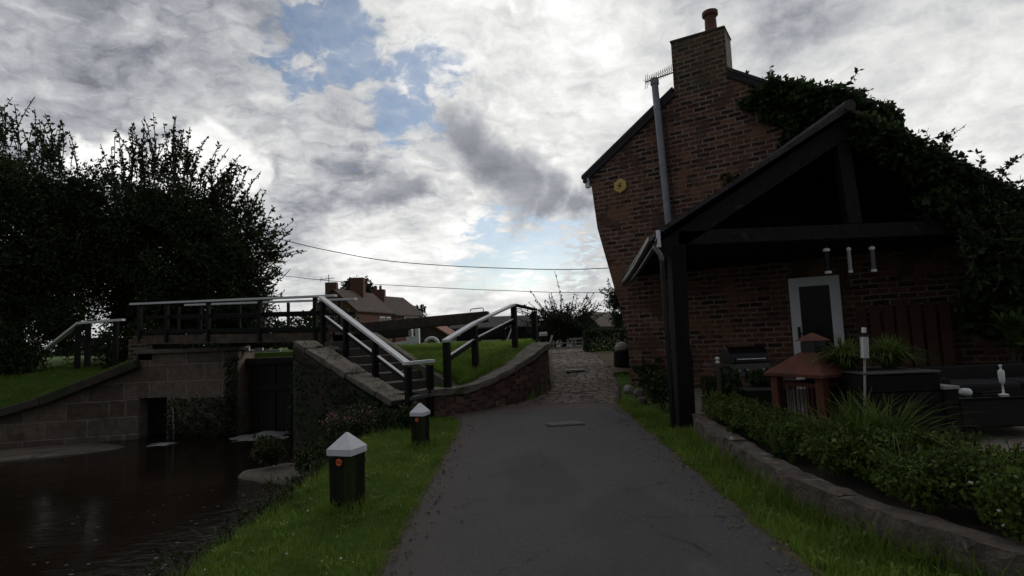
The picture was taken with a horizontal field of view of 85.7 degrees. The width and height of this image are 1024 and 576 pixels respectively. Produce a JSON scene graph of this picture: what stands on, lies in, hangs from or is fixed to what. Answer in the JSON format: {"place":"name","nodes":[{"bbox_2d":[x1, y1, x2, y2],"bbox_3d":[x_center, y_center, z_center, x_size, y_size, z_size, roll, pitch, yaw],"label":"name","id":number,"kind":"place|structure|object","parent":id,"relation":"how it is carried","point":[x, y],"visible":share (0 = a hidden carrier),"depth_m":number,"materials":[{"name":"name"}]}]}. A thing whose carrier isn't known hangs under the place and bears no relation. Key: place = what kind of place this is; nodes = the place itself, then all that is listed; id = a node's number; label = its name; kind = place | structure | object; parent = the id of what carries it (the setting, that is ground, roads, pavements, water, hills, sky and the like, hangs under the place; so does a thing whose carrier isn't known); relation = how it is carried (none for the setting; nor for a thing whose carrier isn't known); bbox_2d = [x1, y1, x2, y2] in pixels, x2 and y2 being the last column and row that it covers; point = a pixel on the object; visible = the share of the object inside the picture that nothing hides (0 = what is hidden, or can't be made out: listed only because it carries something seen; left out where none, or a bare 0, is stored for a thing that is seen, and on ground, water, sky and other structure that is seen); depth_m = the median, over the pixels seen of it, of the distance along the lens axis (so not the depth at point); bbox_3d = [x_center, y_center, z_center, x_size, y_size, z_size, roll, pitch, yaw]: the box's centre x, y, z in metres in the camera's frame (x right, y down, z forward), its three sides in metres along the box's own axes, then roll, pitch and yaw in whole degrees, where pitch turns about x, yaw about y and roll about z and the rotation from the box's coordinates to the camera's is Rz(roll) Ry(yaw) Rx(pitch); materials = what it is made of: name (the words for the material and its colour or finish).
{"place":"outdoors","nodes":[
{"label":"outdoors","id":0,"kind":"place"},
{"bbox_2d":[0,442,125,460],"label":"mud bank","id":1,"kind":"structure","parent":0,"point":[45,451],"depth_m":12.30,"materials":[{"name":"soil"}]},
{"bbox_2d":[0,339,254,448],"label":"stone wall","id":2,"kind":"structure","parent":1,"relation":"on","point":[128,400],"depth_m":13.80,"materials":[{"name":"stone"}]},
{"bbox_2d":[164,356,241,437],"bbox_3d":[-7.715,2.737,13.768,1.898,1.998,0.271,-2,-5,0],"label":"wall moss","id":3,"kind":"object","parent":2,"relation":"attached to","point":[231,411],"depth_m":13.72,"materials":[{"name":"green plant"}]},
{"bbox_2d":[0,429,295,575],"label":"canal water","id":4,"kind":"structure","parent":0,"point":[111,506],"depth_m":7.94,"materials":[{"name":"liquid"}]},
{"bbox_2d":[146,403,290,446],"bbox_3d":[-6.846,3.207,13.395,3.331,0.892,1.719,-2,-5,0],"label":"leak foam","id":5,"kind":"object","parent":4,"relation":"on","point":[247,437],"visible":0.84,"depth_m":13.38,"materials":[{"name":"white liquid"}]},
{"bbox_2d":[245,307,489,430],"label":"lock gate","id":6,"kind":"structure","parent":4,"relation":"in","point":[270,389],"depth_m":14.33,"materials":[{"name":"brown wood"}]},
{"bbox_2d":[170,415,462,575],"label":"towpath grass","id":7,"kind":"structure","parent":0,"point":[238,540],"depth_m":4.60,"materials":[{"name":"plant"}]},
{"bbox_2d":[241,228,605,269],"bbox_3d":[-2.102,-2.467,23.317,28.006,3.808,0.031,-2,-5,0],"label":"overhead cable","id":8,"kind":"object","parent":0,"point":[445,265],"visible":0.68,"depth_m":23.17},
{"bbox_2d":[259,272,611,292],"bbox_3d":[-2.032,-0.733,23.163,28.002,2.384,0.022,-2,-5,0],"label":"overhead cable","id":9,"kind":"object","parent":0,"point":[459,288],"visible":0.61,"depth_m":23.09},
{"bbox_2d":[0,339,948,575],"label":"ground","id":10,"kind":"structure","parent":0,"point":[37,383],"depth_m":5.32,"materials":[{"name":"plant"}]},
{"bbox_2d":[0,284,99,375],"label":"weeping shrub tree","id":11,"kind":"object","parent":10,"relation":"on","point":[16,356],"visible":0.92,"depth_m":16.36,"materials":[{"name":"green plant"}]},
{"bbox_2d":[0,97,131,355],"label":"broadleaf tree","id":12,"kind":"object","parent":10,"relation":"on","point":[40,256],"visible":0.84,"depth_m":17.00,"materials":[{"name":"green plant"}]},
{"bbox_2d":[44,319,124,368],"bbox_3d":[-11.322,1.485,14.428,2.850,1.231,0.370,-4,-5,18],"label":"bank railing","id":13,"kind":"object","parent":10,"relation":"on","point":[87,340],"visible":1,"depth_m":14.22,"materials":[{"name":"black paint"}]},
{"bbox_2d":[74,313,177,368],"bbox_3d":[-11.464,1.740,16.369,3.020,1.946,1.279,-2,-5,0],"label":"bank bush","id":14,"kind":"object","parent":10,"relation":"on","point":[128,334],"visible":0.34,"depth_m":16.18,"materials":[{"name":"green plant"}]},
{"bbox_2d":[81,325,211,356],"bbox_3d":[-13.153,2.065,19.966,5.165,2.286,2.007,-2,-5,0],"label":"undergrowth bush","id":15,"kind":"object","parent":10,"relation":"on","point":[192,345],"visible":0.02,"depth_m":19.71,"materials":[{"name":"green plant"}]},
{"bbox_2d":[65,114,306,348],"bbox_3d":[-10.786,-1.632,18.179,8.099,8.590,3.995,-2,-5,0],"label":"broadleaf tree","id":16,"kind":"object","parent":10,"relation":"on","point":[206,249],"visible":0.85,"depth_m":17.67,"materials":[{"name":"green plant"}]},
{"bbox_2d":[87,410,386,575],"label":"waterside weeds","id":17,"kind":"object","parent":10,"relation":"on","point":[247,515],"visible":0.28,"depth_m":4.96,"materials":[{"name":"green plant"}]},
{"bbox_2d":[207,307,292,349],"bbox_3d":[-9.781,1.684,19.958,3.578,2.236,1.958,-2,-5,0],"label":"undergrowth bush","id":18,"kind":"object","parent":10,"relation":"on","point":[269,323],"visible":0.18,"depth_m":19.73,"materials":[{"name":"green plant"}]},
{"bbox_2d":[238,463,303,484],"bbox_3d":[-3.684,3.115,9.172,1.871,0.246,1.286,-2,-5,0],"label":"stone ledge","id":19,"kind":"object","parent":10,"relation":"on","point":[260,474],"visible":0.29,"depth_m":8.99,"materials":[{"name":"stone"}]},
{"bbox_2d":[248,434,288,466],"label":"ledge plant","id":20,"kind":"object","parent":19,"relation":"on","point":[260,449],"visible":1,"depth_m":9.21,"materials":[{"name":"green plant"}]},
{"bbox_2d":[31,326,567,356],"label":"distant hedgerow","id":21,"kind":"object","parent":10,"relation":"on","point":[57,354],"visible":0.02,"depth_m":84.22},
{"bbox_2d":[290,437,333,476],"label":"bank shrub","id":22,"kind":"object","parent":10,"relation":"on","point":[299,457],"visible":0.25,"depth_m":8.34,"materials":[{"name":"green plant"}]},
{"bbox_2d":[0,338,629,407],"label":"lock lawn grass","id":23,"kind":"structure","parent":10,"relation":"on","point":[465,376],"depth_m":12.50,"materials":[{"name":"plant"}]},
{"bbox_2d":[270,301,362,349],"bbox_3d":[-7.152,1.578,19.987,3.640,2.280,1.986,-2,-5,0],"label":"undergrowth bush","id":24,"kind":"object","parent":10,"relation":"on","point":[299,321],"visible":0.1,"depth_m":19.75,"materials":[{"name":"green plant"}]},
{"bbox_2d":[326,432,366,509],"bbox_3d":[-1.499,1.700,5.022,0.260,0.760,0.264,-4,-5,18],"label":"bollard","id":25,"kind":"object","parent":10,"relation":"on","point":[345,452],"visible":0.9,"depth_m":4.93,"materials":[{"name":"brown wood"}]},
{"bbox_2d":[321,400,371,438],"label":"wall foot bush","id":26,"kind":"object","parent":10,"relation":"on","point":[346,412],"visible":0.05,"depth_m":9.16,"materials":[{"name":"green plant"}]},
{"bbox_2d":[293,340,404,457],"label":"lock wing wall","id":27,"kind":"structure","parent":10,"relation":"on","point":[339,366],"depth_m":10.39,"materials":[{"name":"stone"}]},
{"bbox_2d":[287,337,413,452],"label":"wing wall weeds","id":28,"kind":"object","parent":27,"relation":"attached to","point":[332,385],"visible":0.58,"depth_m":10.31,"materials":[{"name":"green plant"}]},
{"bbox_2d":[310,277,394,341],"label":"brick cottage","id":29,"kind":"structure","parent":10,"relation":"on","point":[370,307],"depth_m":44.35,"materials":[{"name":"brown tile"}]},
{"bbox_2d":[309,402,403,465],"bbox_3d":[-2.358,2.297,8.433,0.966,1.108,1.565,-6,-6,32],"label":"pink valerian","id":30,"kind":"object","parent":10,"relation":"on","point":[358,425],"visible":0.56,"depth_m":8.32,"materials":[{"name":"green plant"}]},
{"bbox_2d":[340,275,374,292],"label":"leafy tree","id":31,"kind":"object","parent":10,"relation":"on","point":[346,286],"visible":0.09,"depth_m":59.57,"materials":[{"name":"green plant"}]},
{"bbox_2d":[323,340,426,409],"bbox_3d":[-2.546,1.924,11.171,1.120,1.760,3.541,2,-7,-42],"label":"stone stair","id":32,"kind":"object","parent":10,"relation":"on","point":[360,357],"visible":0.19,"depth_m":11.19,"materials":[{"name":"stone"}]},
{"bbox_2d":[318,296,434,416],"bbox_3d":[-2.802,1.258,10.992,0.612,2.493,3.739,2,-7,-42],"label":"stair railing","id":33,"kind":"object","parent":32,"relation":"on","point":[377,359],"visible":0.75,"depth_m":10.33,"materials":[{"name":"black paint"}]},
{"bbox_2d":[371,285,425,342],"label":"brick cottage","id":34,"kind":"structure","parent":10,"relation":"on","point":[401,308],"depth_m":53.86,"materials":[{"name":"brown tile"}]},
{"bbox_2d":[394,403,413,428],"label":"wall foot bush","id":35,"kind":"object","parent":10,"relation":"on","point":[404,415],"visible":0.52,"depth_m":8.66,"materials":[{"name":"green plant"}]},
{"bbox_2d":[394,328,419,344],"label":"lock step block","id":36,"kind":"structure","parent":10,"relation":"on","point":[411,339],"depth_m":17.54,"materials":[{"name":"white paint"}]},
{"bbox_2d":[372,332,458,386],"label":"stair kerb wall","id":37,"kind":"structure","parent":10,"relation":"on","point":[438,378],"depth_m":11.51,"materials":[{"name":"stone"}]},
{"bbox_2d":[410,403,429,447],"bbox_3d":[-1.227,1.876,7.385,0.211,0.665,0.216,-4,-5,15],"label":"bollard","id":38,"kind":"object","parent":10,"relation":"on","point":[419,414],"visible":0.85,"depth_m":7.31,"materials":[{"name":"brown wood"}]},
{"bbox_2d":[413,326,459,343],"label":"red roof shed","id":39,"kind":"structure","parent":10,"relation":"on","point":[440,333],"depth_m":31.91,"materials":[{"name":"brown wood"}]},
{"bbox_2d":[415,342,550,416],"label":"ramp wall","id":40,"kind":"structure","parent":10,"relation":"on","point":[515,379],"depth_m":10.34,"materials":[{"name":"stone"}]},
{"bbox_2d":[442,304,538,387],"bbox_3d":[-0.366,1.137,11.451,0.258,1.682,3.533,-5,-6,30],"label":"ramp railing","id":41,"kind":"object","parent":40,"relation":"on","point":[449,356],"visible":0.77,"depth_m":10.93,"materials":[{"name":"black paint"}]},
{"bbox_2d":[449,315,531,340],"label":"dark barn","id":42,"kind":"structure","parent":10,"relation":"on","point":[495,321],"depth_m":35.97,"materials":[{"name":"black paint"}]},
{"bbox_2d":[510,333,555,348],"bbox_3d":[0.891,2.248,23.089,1.900,0.700,0.050,-2,-5,0],"label":"dark panel fence","id":43,"kind":"object","parent":10,"relation":"on","point":[528,336],"visible":0.36,"depth_m":23.08,"materials":[{"name":"black paint"}]},
{"bbox_2d":[539,328,552,341],"bbox_3d":[1.056,1.596,16.901,0.424,0.722,0.200,-2,-5,0],"label":"paddle gear","id":44,"kind":"object","parent":10,"relation":"on","point":[543,334],"visible":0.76,"depth_m":16.84,"materials":[{"name":"black paint"}]},
{"bbox_2d":[517,271,606,346],"bbox_3d":[2.087,1.076,24.068,4.199,3.621,2.569,-2,-5,0],"label":"round bush tree","id":45,"kind":"object","parent":10,"relation":"on","point":[566,324],"visible":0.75,"depth_m":23.62,"materials":[{"name":"green plant"}]},
{"bbox_2d":[546,340,599,349],"bbox_3d":[2.288,2.157,20.897,2.300,0.380,0.082,-2,-5,0],"label":"white fence","id":46,"kind":"object","parent":10,"relation":"on","point":[561,343],"visible":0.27,"depth_m":20.87,"materials":[{"name":"wood"}]},
{"bbox_2d":[383,403,813,575],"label":"towpath","id":47,"kind":"structure","parent":10,"relation":"on","point":[578,509],"depth_m":4.53,"materials":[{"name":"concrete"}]},
{"bbox_2d":[545,421,584,426],"bbox_3d":[0.782,2.028,8.270,0.560,0.016,0.360,-2,-5,-7],"label":"drain grate","id":48,"kind":"object","parent":47,"relation":"on","point":[566,423],"visible":1,"depth_m":8.21,"materials":[{"name":"black paint"}]},
{"bbox_2d":[381,405,812,575],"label":"fallen leaves","id":49,"kind":"object","parent":47,"relation":"on","point":[733,520],"visible":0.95,"depth_m":4.67,"materials":[{"name":"brown plant"}]},
{"bbox_2d":[385,403,824,575],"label":"path grit","id":50,"kind":"object","parent":47,"relation":"on","point":[738,526],"visible":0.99,"depth_m":4.64,"materials":[{"name":"stone"}]},
{"bbox_2d":[373,404,824,575],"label":"path edge","id":51,"kind":"object","parent":10,"relation":"on","point":[786,551],"visible":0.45,"depth_m":4.32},
{"bbox_2d":[582,328,628,351],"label":"clipped hedge","id":52,"kind":"object","parent":10,"relation":"on","point":[587,333],"visible":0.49,"depth_m":16.52,"materials":[{"name":"green plant"}]},
{"bbox_2d":[586,311,626,340],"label":"tiled bungalow","id":53,"kind":"object","parent":10,"relation":"on","point":[602,322],"visible":0.27,"depth_m":46.62,"materials":[{"name":"brown tile"}]},
{"bbox_2d":[599,278,624,340],"bbox_3d":[5.740,1.335,30.010,1.616,3.845,1.546,-7,-7,40],"label":"drooping tree","id":54,"kind":"object","parent":10,"relation":"on","point":[612,301],"visible":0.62,"depth_m":29.89,"materials":[{"name":"green plant"}]},
{"bbox_2d":[614,342,629,367],"bbox_3d":[2.733,1.776,13.687,0.440,0.880,0.440,-2,-5,0],"label":"bollard","id":55,"kind":"object","parent":10,"relation":"on","point":[621,355],"visible":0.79,"depth_m":13.53,"materials":[{"name":"black paint"}]},
{"bbox_2d":[633,387,644,396],"bbox_3d":[2.528,2.071,10.951,0.232,0.196,0.217,-2,-5,0],"label":"stone","id":56,"kind":"object","parent":10,"relation":"on","point":[639,392],"visible":0.88,"depth_m":10.87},
{"bbox_2d":[631,355,666,389],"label":"corner plant","id":57,"kind":"object","parent":10,"relation":"on","point":[643,369],"visible":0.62,"depth_m":11.11,"materials":[{"name":"green plant"}]},
{"bbox_2d":[642,369,668,408],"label":"porch fern","id":58,"kind":"object","parent":10,"relation":"on","point":[658,386],"visible":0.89,"depth_m":9.40,"materials":[{"name":"green plant"}]},
{"bbox_2d":[581,8,1023,389],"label":"brick house","id":59,"kind":"structure","parent":10,"relation":"on","point":[689,139],"depth_m":11.38,"materials":[{"name":"brick"}]},
{"bbox_2d":[788,275,844,388],"bbox_3d":[5.650,0.826,10.202,0.840,2.080,0.141,-6,-6,33],"label":"door","id":60,"kind":"structure","parent":59,"relation":"in","point":[815,302],"depth_m":10.27,"materials":[{"name":"white plastic"}]},
{"bbox_2d":[621,99,1015,429],"bbox_3d":[4.940,-0.171,10.039,6.014,4.691,4.686,-2,-5,0],"label":"porch","id":61,"kind":"object","parent":59,"relation":"attached to","point":[695,237],"visible":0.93,"depth_m":8.12,"materials":[{"name":"wood"}]},
{"bbox_2d":[822,240,831,273],"bbox_3d":[4.595,-0.457,8.056,0.096,0.495,0.094,-2,-5,0],"label":"hanging lantern","id":62,"kind":"object","parent":61,"relation":"hanging from","point":[826,253],"visible":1,"depth_m":8.02,"materials":[{"name":"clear glass"}]},
{"bbox_2d":[846,239,852,272],"bbox_3d":[4.920,-0.470,8.056,0.062,0.495,0.061,-2,-5,0],"label":"hanging lantern","id":63,"kind":"object","parent":61,"relation":"hanging from","point":[849,259],"visible":1,"depth_m":8.04,"materials":[{"name":"grey plastic"}]},
{"bbox_2d":[868,243,876,271],"bbox_3d":[5.260,-0.483,8.056,0.082,0.495,0.080,-2,-5,0],"label":"hanging lantern","id":64,"kind":"object","parent":61,"relation":"hanging from","point":[871,248],"visible":1,"depth_m":8.03,"materials":[{"name":"metal"}]},
{"bbox_2d":[719,65,1023,355],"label":"ivy","id":65,"kind":"object","parent":59,"relation":"attached to","point":[978,211],"visible":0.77,"depth_m":7.83,"materials":[{"name":"green plant"}]},
{"bbox_2d":[692,414,1023,575],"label":"garden wall","id":66,"kind":"structure","parent":10,"relation":"on","point":[920,526],"depth_m":3.79,"materials":[{"name":"stone"}]},
{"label":"stair landing","id":67,"kind":"structure","parent":10,"relation":"on","visible":0},
{"bbox_2d":[129,294,358,343],"bbox_3d":[-6.738,0.840,13.836,6.084,1.205,1.238,-4,-5,16],"label":"footbridge","id":68,"kind":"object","parent":67,"relation":"on","point":[259,334],"visible":0.93,"depth_m":13.40,"materials":[{"name":"brown wood"}]},
{"bbox_2d":[0,0,1023,351],"label":"sky","id":69,"kind":"structure","parent":0,"point":[454,133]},
{"bbox_2d":[503,344,620,406],"bbox_3d":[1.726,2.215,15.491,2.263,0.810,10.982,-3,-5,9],"label":"cobbled path","id":70,"kind":"structure","parent":0,"point":[600,398],"depth_m":12.51,"materials":[{"name":"stone"}]},
{"bbox_2d":[594,351,629,372],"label":"verge dirt","id":71,"kind":"structure","parent":0,"point":[609,355],"depth_m":14.47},
{"bbox_2d":[615,395,1023,575],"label":"verge grass","id":72,"kind":"structure","parent":0,"point":[727,470],"depth_m":4.09,"materials":[{"name":"plant"}]},
{"bbox_2d":[662,388,1023,459],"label":"patio","id":73,"kind":"structure","parent":0,"point":[1015,434],"depth_m":5.91,"materials":[{"name":"stone"}]},
{"bbox_2d":[698,361,743,402],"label":"fern","id":74,"kind":"object","parent":73,"relation":"on","point":[728,383],"visible":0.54,"depth_m":7.67,"materials":[{"name":"green plant"}]},
{"bbox_2d":[702,346,782,387],"bbox_3d":[3.698,1.380,8.722,1.200,0.910,0.514,-2,-5,0],"label":"barbecue","id":75,"kind":"object","parent":73,"relation":"on","point":[750,358],"visible":0.66,"depth_m":8.58,"materials":[{"name":"black metal"}]},
{"bbox_2d":[736,386,787,411],"bbox_3d":[3.365,1.546,7.430,0.540,0.415,0.440,-2,-5,0],"label":"planter","id":76,"kind":"object","parent":73,"relation":"on","point":[762,394],"visible":0.38,"depth_m":7.24,"materials":[{"name":"wicker"}]},
{"bbox_2d":[742,367,770,386],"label":"planter shrub","id":77,"kind":"object","parent":76,"relation":"in","point":[755,377],"visible":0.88,"depth_m":7.49,"materials":[{"name":"green plant"}]},
{"bbox_2d":[763,333,862,424],"bbox_3d":[3.264,1.041,5.919,0.720,1.120,0.720,0,-6,-24],"label":"fire pit","id":78,"kind":"object","parent":73,"relation":"on","point":[816,374],"visible":0.41,"depth_m":5.85,"materials":[{"name":"rusted brown steel"}]},
{"bbox_2d":[828,366,961,439],"bbox_3d":[3.785,1.241,5.536,0.865,0.848,0.765,-2,-5,0],"label":"raised planter","id":79,"kind":"object","parent":73,"relation":"on","point":[907,383],"visible":0.52,"depth_m":5.21,"materials":[{"name":"wood"}]},
{"bbox_2d":[803,334,893,369],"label":"planter grass","id":80,"kind":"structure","parent":79,"relation":"on","point":[845,356],"depth_m":5.62,"materials":[{"name":"green plant"}]},
{"bbox_2d":[859,332,942,368],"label":"planter grass","id":81,"kind":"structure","parent":79,"relation":"in","point":[890,349],"depth_m":5.57,"materials":[{"name":"green plant"}]},
{"bbox_2d":[856,301,955,366],"bbox_3d":[6.576,1.014,9.231,1.295,1.500,0.030,-6,-6,33],"label":"wood screen","id":82,"kind":"object","parent":73,"relation":"on","point":[931,328],"visible":0.47,"depth_m":9.15,"materials":[{"name":"wood"}]},
{"bbox_2d":[907,362,1023,388],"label":"garden sofa","id":83,"kind":"object","parent":73,"relation":"on","point":[974,375],"visible":0.26,"depth_m":6.99,"materials":[{"name":"wicker"}]},
{"bbox_2d":[957,387,1023,439],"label":"garden table","id":84,"kind":"object","parent":73,"relation":"on","point":[1004,411],"visible":0.43,"depth_m":5.47,"materials":[{"name":"wicker"}]},
{"bbox_2d":[958,388,972,395],"bbox_3d":[4.626,1.062,5.631,0.116,0.078,0.114,-2,-5,0],"label":"candle bowl","id":85,"kind":"object","parent":84,"relation":"on","point":[965,392],"visible":1,"depth_m":5.60,"materials":[{"name":"white ceramic"}]},
{"bbox_2d":[997,365,1008,395],"bbox_3d":[4.971,0.932,5.602,0.090,0.305,0.090,-2,-5,0],"label":"candlestick","id":86,"kind":"object","parent":84,"relation":"on","point":[1001,375],"visible":1,"depth_m":5.59,"materials":[{"name":"white ceramic"}]},
{"bbox_2d":[711,418,1023,539],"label":"garden soil","id":87,"kind":"structure","parent":0,"point":[955,514],"depth_m":4.24,"materials":[{"name":"soil"}]},
{"bbox_2d":[715,357,722,421],"bbox_3d":[2.818,1.398,7.495,0.064,0.925,0.064,-2,-5,0],"label":"solar light","id":88,"kind":"object","parent":87,"relation":"on","point":[718,376],"visible":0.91,"depth_m":7.50,"materials":[{"name":"black plastic"}]},
{"bbox_2d":[700,386,741,425],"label":"garden shrub","id":89,"kind":"object","parent":87,"relation":"on","point":[710,401],"visible":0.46,"depth_m":7.21,"materials":[{"name":"green plant"}]},
{"bbox_2d":[725,422,744,437],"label":"seedling","id":90,"kind":"object","parent":87,"relation":"on","point":[732,428],"visible":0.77,"depth_m":6.38,"materials":[{"name":"green plant"}]},
{"bbox_2d":[710,395,760,429],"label":"garden shrub","id":91,"kind":"object","parent":87,"relation":"on","point":[726,405],"visible":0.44,"depth_m":6.72,"materials":[{"name":"green plant"}]},
{"bbox_2d":[727,399,772,438],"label":"garden shrub","id":92,"kind":"object","parent":87,"relation":"on","point":[739,418],"visible":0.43,"depth_m":6.27,"materials":[{"name":"green plant"}]},
{"bbox_2d":[745,403,805,447],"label":"garden shrub","id":93,"kind":"object","parent":87,"relation":"on","point":[760,424],"visible":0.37,"depth_m":5.82,"materials":[{"name":"green plant"}]},
{"bbox_2d":[768,439,799,462],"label":"seedling","id":94,"kind":"object","parent":87,"relation":"on","point":[777,450],"visible":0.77,"depth_m":5.27,"materials":[{"name":"green plant"}]},
{"bbox_2d":[762,411,825,459],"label":"garden shrub","id":95,"kind":"object","parent":87,"relation":"on","point":[776,430],"visible":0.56,"depth_m":5.36,"materials":[{"name":"green plant"}]},
{"bbox_2d":[794,417,871,477],"bbox_3d":[2.759,1.379,4.699,0.632,0.534,0.636,-2,-5,0],"label":"garden shrub","id":96,"kind":"object","parent":87,"relation":"on","point":[832,449],"visible":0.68,"depth_m":4.63,"materials":[{"name":"green plant"}]},
{"bbox_2d":[859,327,868,421],"bbox_3d":[3.347,0.980,5.222,0.152,1.212,0.084,-2,-5,0],"label":"garden torch","id":97,"kind":"object","parent":87,"relation":"on","point":[864,346],"visible":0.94,"depth_m":5.23,"materials":[{"name":"metal"}]},
{"bbox_2d":[838,426,934,488],"bbox_3d":[2.970,1.342,4.365,0.652,0.515,0.704,-5,-6,31],"label":"garden shrub","id":98,"kind":"object","parent":87,"relation":"on","point":[870,439],"visible":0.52,"depth_m":4.33,"materials":[{"name":"green plant"}]},
{"bbox_2d":[771,386,1007,464],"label":"ornamental grass","id":99,"kind":"object","parent":87,"relation":"on","point":[853,418],"depth_m":4.82,"materials":[{"name":"green plant"}]},
{"bbox_2d":[866,430,968,516],"bbox_3d":[2.831,1.325,3.896,0.642,0.543,0.608,-2,-5,0],"label":"garden shrub","id":100,"kind":"object","parent":87,"relation":"on","point":[913,478],"visible":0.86,"depth_m":3.80,"materials":[{"name":"green plant"}]},
{"bbox_2d":[903,422,985,457],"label":"garden shrub","id":101,"kind":"object","parent":87,"relation":"on","point":[953,441],"visible":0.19,"depth_m":4.25,"materials":[{"name":"green plant"}]},
{"bbox_2d":[928,436,1023,517],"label":"garden shrub","id":102,"kind":"object","parent":87,"relation":"on","point":[972,469],"visible":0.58,"depth_m":3.65,"materials":[{"name":"green plant"}]},
{"bbox_2d":[971,456,1023,543],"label":"garden shrub","id":103,"kind":"object","parent":87,"relation":"on","point":[1007,509],"visible":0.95,"depth_m":3.28,"materials":[{"name":"green plant"}]},
{"bbox_2d":[984,436,1023,466],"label":"garden shrub","id":104,"kind":"object","parent":87,"relation":"on","point":[1010,452],"visible":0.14,"depth_m":3.80,"materials":[{"name":"green plant"}]},
{"bbox_2d":[972,306,1023,362],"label":"potted yucca","id":105,"kind":"object","parent":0,"point":[1010,326],"visible":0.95,"depth_m":7.24,"materials":[{"name":"plant"}]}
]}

